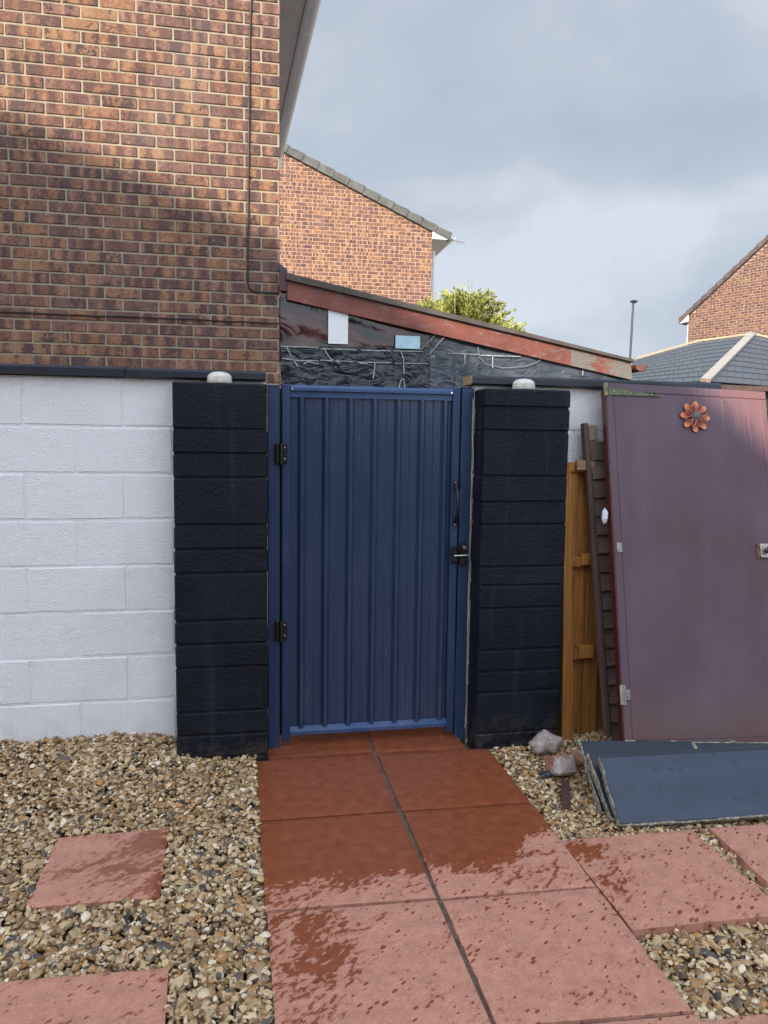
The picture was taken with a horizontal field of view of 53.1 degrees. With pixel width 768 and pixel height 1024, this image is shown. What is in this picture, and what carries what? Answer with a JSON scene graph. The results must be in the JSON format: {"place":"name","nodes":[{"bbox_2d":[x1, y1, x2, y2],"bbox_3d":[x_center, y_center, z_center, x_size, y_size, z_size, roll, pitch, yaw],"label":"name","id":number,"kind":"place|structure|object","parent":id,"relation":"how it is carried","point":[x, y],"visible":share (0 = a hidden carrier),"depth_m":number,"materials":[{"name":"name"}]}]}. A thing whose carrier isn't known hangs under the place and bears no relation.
{"place":"outdoors","nodes":[
{"label":"outdoors","id":0,"kind":"place"},
{"bbox_2d":[286,0,767,364],"label":"sky","id":1,"kind":"structure","parent":0,"point":[587,159],"materials":[{"name":"grey"}]},
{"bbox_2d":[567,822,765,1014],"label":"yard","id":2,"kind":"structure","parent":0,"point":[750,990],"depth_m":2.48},
{"bbox_2d":[0,729,767,1023],"bbox_3d":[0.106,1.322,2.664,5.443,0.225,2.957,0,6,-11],"label":"gravel","id":3,"kind":"structure","parent":2,"relation":"on","point":[219,968],"depth_m":2.81,"materials":[{"name":"beige gravel"}]},
{"bbox_2d":[0,968,168,1023],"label":"paving slab","id":4,"kind":"structure","parent":3,"relation":"on","point":[133,997],"depth_m":2.19,"materials":[{"name":"red concrete"}]},
{"bbox_2d":[27,829,168,915],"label":"paving slab","id":5,"kind":"structure","parent":3,"relation":"on","point":[90,871],"depth_m":2.83,"materials":[{"name":"red concrete"}]},
{"bbox_2d":[172,382,268,761],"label":"gate pillar","id":6,"kind":"structure","parent":3,"relation":"on","point":[220,451],"depth_m":3.68,"materials":[{"name":"black paint"}]},
{"bbox_2d":[207,372,231,382],"bbox_3d":[-0.782,-0.640,3.659,0.116,0.055,0.116,0,6,-11],"label":"dome light","id":7,"kind":"object","parent":6,"relation":"on","point":[218,377],"visible":0.9,"depth_m":3.61,"materials":[{"name":"white plastic"}]},
{"bbox_2d":[465,388,569,752],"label":"gate pillar","id":8,"kind":"structure","parent":3,"relation":"on","point":[518,496],"depth_m":3.96,"materials":[{"name":"black paint"}]},
{"bbox_2d":[512,379,534,389],"bbox_3d":[0.717,-0.656,3.946,0.116,0.055,0.116,0,6,-11],"label":"dome light","id":9,"kind":"object","parent":8,"relation":"on","point":[523,384],"visible":0.9,"depth_m":3.90,"materials":[{"name":"white plastic"}]},
{"bbox_2d":[538,770,552,778],"bbox_3d":[0.771,1.254,3.668,0.071,0.039,0.043,1,5,0],"label":"stone","id":10,"kind":"object","parent":3,"relation":"on","point":[545,774],"visible":1,"depth_m":3.66,"materials":[{"name":"stone"}]},
{"bbox_2d":[529,729,563,755],"bbox_3d":[0.834,1.186,3.962,0.202,0.131,0.125,-2,6,-27],"label":"rock","id":11,"kind":"object","parent":3,"relation":"on","point":[544,742],"visible":1,"depth_m":3.92,"materials":[{"name":"white stone"}]},
{"bbox_2d":[545,754,575,775],"bbox_3d":[0.847,1.218,3.700,0.131,0.125,0.117,-2,6,-30],"label":"brick fragment","id":12,"kind":"object","parent":3,"relation":"on","point":[560,765],"visible":0.94,"depth_m":3.66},
{"bbox_2d":[561,779,570,808],"bbox_3d":[0.820,1.270,3.469,0.040,0.038,0.234,2,6,12],"label":"metal strip","id":13,"kind":"object","parent":3,"relation":"on","point":[565,794],"visible":1,"depth_m":3.45,"materials":[{"name":"brown metal"}]},
{"bbox_2d":[570,749,583,766],"bbox_3d":[0.954,1.216,3.798,0.075,0.075,0.067,3,6,18],"label":"brick fragment","id":14,"kind":"object","parent":3,"relation":"on","point":[575,753],"visible":0.64,"depth_m":3.77,"materials":[{"name":"brick"}]},
{"bbox_2d":[557,462,602,740],"bbox_3d":[1.282,0.485,4.194,0.704,1.505,0.102,0,6,-11],"label":"fence panel","id":15,"kind":"object","parent":3,"relation":"on","point":[580,707],"visible":0.48,"depth_m":4.16,"materials":[{"name":"brown wood"}]},
{"bbox_2d":[580,423,618,740],"bbox_3d":[1.408,0.348,4.104,0.620,1.678,0.043,-4,-1,-10],"label":"fence panel","id":16,"kind":"object","parent":3,"relation":"on","point":[595,489],"visible":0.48,"depth_m":4.04,"materials":[{"name":"brown wood"}]},
{"bbox_2d":[576,460,594,469],"bbox_3d":[1.061,-0.246,4.056,0.102,0.052,0.021,0,6,-11],"label":"timber offcut","id":17,"kind":"object","parent":16,"relation":"on","point":[580,464],"visible":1,"depth_m":4.04,"materials":[{"name":"brown wood"}]},
{"bbox_2d":[602,508,607,523],"bbox_3d":[1.120,0.020,3.901,0.033,0.085,0.030,0,6,-11],"label":"plastic wad","id":18,"kind":"object","parent":16,"relation":"attached to","point":[604,515],"visible":1,"depth_m":3.89,"materials":[{"name":"white plastic"}]},
{"bbox_2d":[561,830,767,939],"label":"paving slab","id":19,"kind":"structure","parent":3,"relation":"on","point":[688,881],"depth_m":2.80,"materials":[{"name":"red concrete"}]},
{"bbox_2d":[577,740,767,815],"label":"board","id":20,"kind":"object","parent":3,"relation":"on","point":[585,748],"visible":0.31,"depth_m":3.63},
{"bbox_2d":[585,746,767,822],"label":"board","id":21,"kind":"object","parent":20,"relation":"on","point":[593,766],"visible":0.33,"depth_m":3.50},
{"bbox_2d":[598,750,767,827],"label":"board","id":22,"kind":"object","parent":3,"relation":"on","point":[673,789],"visible":1,"depth_m":3.35,"materials":[{"name":"wood"}]},
{"bbox_2d":[255,731,689,1023],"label":"path base","id":23,"kind":"object","parent":2,"relation":"on","point":[455,938],"visible":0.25,"depth_m":2.65,"materials":[{"name":"grey concrete"}]},
{"bbox_2d":[268,731,372,759],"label":"paving slab","id":24,"kind":"structure","parent":23,"relation":"on","point":[326,745],"depth_m":3.99,"materials":[{"name":"red concrete"}]},
{"bbox_2d":[268,385,279,748],"bbox_3d":[-0.561,0.303,3.910,0.059,1.873,0.062,0,6,-11],"label":"gate post","id":25,"kind":"object","parent":24,"relation":"on","point":[274,565],"visible":0.91,"depth_m":3.88,"materials":[{"name":"blue metal"}]},
{"bbox_2d":[275,384,470,741],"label":"gate","id":26,"kind":"structure","parent":25,"relation":"attached to","point":[369,555],"depth_m":3.99,"materials":[{"name":"metal"}]},
{"bbox_2d":[256,754,398,821],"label":"paving slab","id":27,"kind":"structure","parent":23,"relation":"on","point":[316,787],"depth_m":3.52,"materials":[{"name":"red concrete"}]},
{"bbox_2d":[260,812,435,912],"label":"paving slab","id":28,"kind":"structure","parent":23,"relation":"on","point":[340,862],"depth_m":2.90,"materials":[{"name":"red concrete"}]},
{"bbox_2d":[267,900,490,1023],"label":"paving slab","id":29,"kind":"structure","parent":23,"relation":"on","point":[400,963],"depth_m":2.33,"materials":[{"name":"red concrete"}]},
{"bbox_2d":[367,726,465,753],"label":"paving slab","id":30,"kind":"structure","parent":23,"relation":"on","point":[413,740],"depth_m":4.09,"materials":[{"name":"red concrete"}]},
{"bbox_2d":[452,387,472,739],"bbox_3d":[0.415,0.291,4.097,0.056,1.887,0.062,0,6,-11],"label":"gate post","id":31,"kind":"object","parent":30,"relation":"on","point":[462,569],"visible":0.8,"depth_m":4.07,"materials":[{"name":"metal"}]},
{"bbox_2d":[460,541,465,563],"bbox_3d":[0.415,0.215,4.037,0.028,0.120,0.040,0,6,-11],"label":"gate lock","id":32,"kind":"object","parent":31,"relation":"attached to","point":[462,551],"visible":1,"depth_m":4.03,"materials":[{"name":"black metal"}]},
{"bbox_2d":[377,749,529,812],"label":"paving slab","id":33,"kind":"structure","parent":23,"relation":"on","point":[441,780],"depth_m":3.62,"materials":[{"name":"red concrete"}]},
{"bbox_2d":[404,803,595,901],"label":"paving slab","id":34,"kind":"structure","parent":23,"relation":"on","point":[490,851],"depth_m":2.99,"materials":[{"name":"red concrete"}]},
{"bbox_2d":[443,888,691,1023],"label":"paving slab","id":35,"kind":"structure","parent":23,"relation":"on","point":[580,956],"depth_m":2.37,"materials":[{"name":"red concrete"}]},
{"bbox_2d":[592,1015,700,1023],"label":"paving slab","id":36,"kind":"structure","parent":23,"relation":"on","point":[688,1019],"depth_m":2.14,"materials":[{"name":"red concrete"}]},
{"bbox_2d":[701,1014,767,1023],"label":"paving slab","id":37,"kind":"structure","parent":2,"relation":"on","point":[758,1019],"depth_m":2.14,"materials":[{"name":"red concrete"}]},
{"bbox_2d":[709,824,767,886],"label":"paving slab","id":38,"kind":"structure","parent":2,"relation":"on","point":[747,845],"depth_m":3.08,"materials":[{"name":"red concrete"}]},
{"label":"ground","id":39,"kind":"structure","parent":0,"visible":0},
{"bbox_2d":[0,363,265,747],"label":"garden wall","id":40,"kind":"structure","parent":39,"relation":"on","point":[87,610],"depth_m":3.71,"materials":[{"name":"white brick"}]},
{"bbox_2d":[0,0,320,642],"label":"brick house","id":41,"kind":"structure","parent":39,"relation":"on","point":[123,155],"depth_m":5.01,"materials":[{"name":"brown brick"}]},
{"bbox_2d":[0,311,279,323],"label":"cable","id":42,"kind":"object","parent":41,"relation":"attached to","point":[136,317],"visible":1,"depth_m":5.07,"materials":[{"name":"black plastic"}]},
{"bbox_2d":[247,0,279,293],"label":"cable","id":43,"kind":"object","parent":41,"relation":"attached to","point":[251,289],"visible":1,"depth_m":5.11,"materials":[{"name":"black plastic"}]},
{"bbox_2d":[279,144,455,387],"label":"neighbour house","id":44,"kind":"structure","parent":39,"relation":"on","point":[337,228],"depth_m":15.68,"materials":[{"name":"brick"}]},
{"bbox_2d":[418,292,443,311],"bbox_3d":[0.941,-2.155,15.511,1.646,4.553,1.694,0,6,-11],"label":"conifer","id":45,"kind":"object","parent":39,"relation":"on","point":[421,302],"visible":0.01,"depth_m":15.23,"materials":[{"name":"green plant"}]},
{"bbox_2d":[417,281,528,331],"bbox_3d":[1.501,-2.162,15.010,2.457,4.678,2.507,0,6,-11],"label":"conifer","id":46,"kind":"object","parent":39,"relation":"on","point":[460,303],"visible":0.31,"depth_m":14.46,"materials":[{"name":"green plant"}]},
{"bbox_2d":[463,376,721,742],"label":"garden wall","id":47,"kind":"structure","parent":39,"relation":"on","point":[585,402],"depth_m":4.12,"materials":[{"name":"white paint"}]},
{"bbox_2d":[601,382,767,741],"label":"old door","id":48,"kind":"structure","parent":47,"relation":"attached to","point":[687,508],"depth_m":3.92,"materials":[{"name":"purple wood"}]},
{"bbox_2d":[680,401,709,431],"bbox_3d":[1.637,-0.503,4.040,0.168,0.168,0.036,1,-10,-10],"label":"flower ornament","id":49,"kind":"object","parent":48,"relation":"hanging from","point":[697,416],"visible":1,"depth_m":4.04,"materials":[{"name":"orange metal"}]},
{"bbox_2d":[629,300,637,357],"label":"street lamp","id":50,"kind":"object","parent":39,"relation":"on","point":[633,302],"visible":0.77,"depth_m":42.51,"materials":[{"name":"grey metal"}]},
{"bbox_2d":[678,235,767,346],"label":"red brick house","id":51,"kind":"structure","parent":39,"relation":"on","point":[733,300],"depth_m":22.42,"materials":[{"name":"brown brick"}]},
{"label":"rear path","id":52,"kind":"structure","parent":0,"visible":0},
{"bbox_2d":[279,264,646,388],"bbox_3d":[0.223,-0.507,7.585,2.714,2.764,4.200,0,6,-11],"label":"lean to","id":53,"kind":"object","parent":52,"relation":"on","point":[452,351],"visible":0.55,"depth_m":5.41,"materials":[{"name":"red paint"}]},
{"bbox_2d":[328,310,347,343],"bbox_3d":[-0.317,-1.276,5.309,0.137,0.229,0.003,0,6,-11],"label":"card","id":54,"kind":"object","parent":53,"relation":"attached to","point":[337,327],"visible":1,"depth_m":5.31,"materials":[{"name":"white paper"}]},
{"bbox_2d":[280,292,428,349],"bbox_3d":[-0.191,-1.313,5.354,1.053,0.386,0.010,0,6,-11],"label":"window pane","id":55,"kind":"structure","parent":53,"relation":"in","point":[300,324],"depth_m":5.31,"materials":[{"name":"glass"}]},
{"bbox_2d":[395,335,419,348],"bbox_3d":[0.167,-1.194,5.410,0.177,0.089,0.003,0,6,-11],"label":"card","id":56,"kind":"object","parent":53,"relation":"in","point":[407,342],"visible":1,"depth_m":5.41,"materials":[{"name":"paper"}]},
{"bbox_2d":[430,334,511,354],"bbox_3d":[0.715,-1.216,5.543,0.797,0.207,0.010,0,6,-11],"label":"window pane","id":57,"kind":"structure","parent":53,"relation":"in","point":[447,345],"depth_m":5.51,"materials":[{"name":"plastic"}]},
{"bbox_2d":[632,332,767,385],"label":"slate extension","id":58,"kind":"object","parent":52,"relation":"on","point":[738,360],"visible":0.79,"depth_m":10.16,"materials":[{"name":"grey stone"}]},
{"bbox_2d":[722,385,767,418],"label":"green shed","id":59,"kind":"structure","parent":52,"relation":"on","point":[748,388],"depth_m":4.81,"materials":[{"name":"wood"}]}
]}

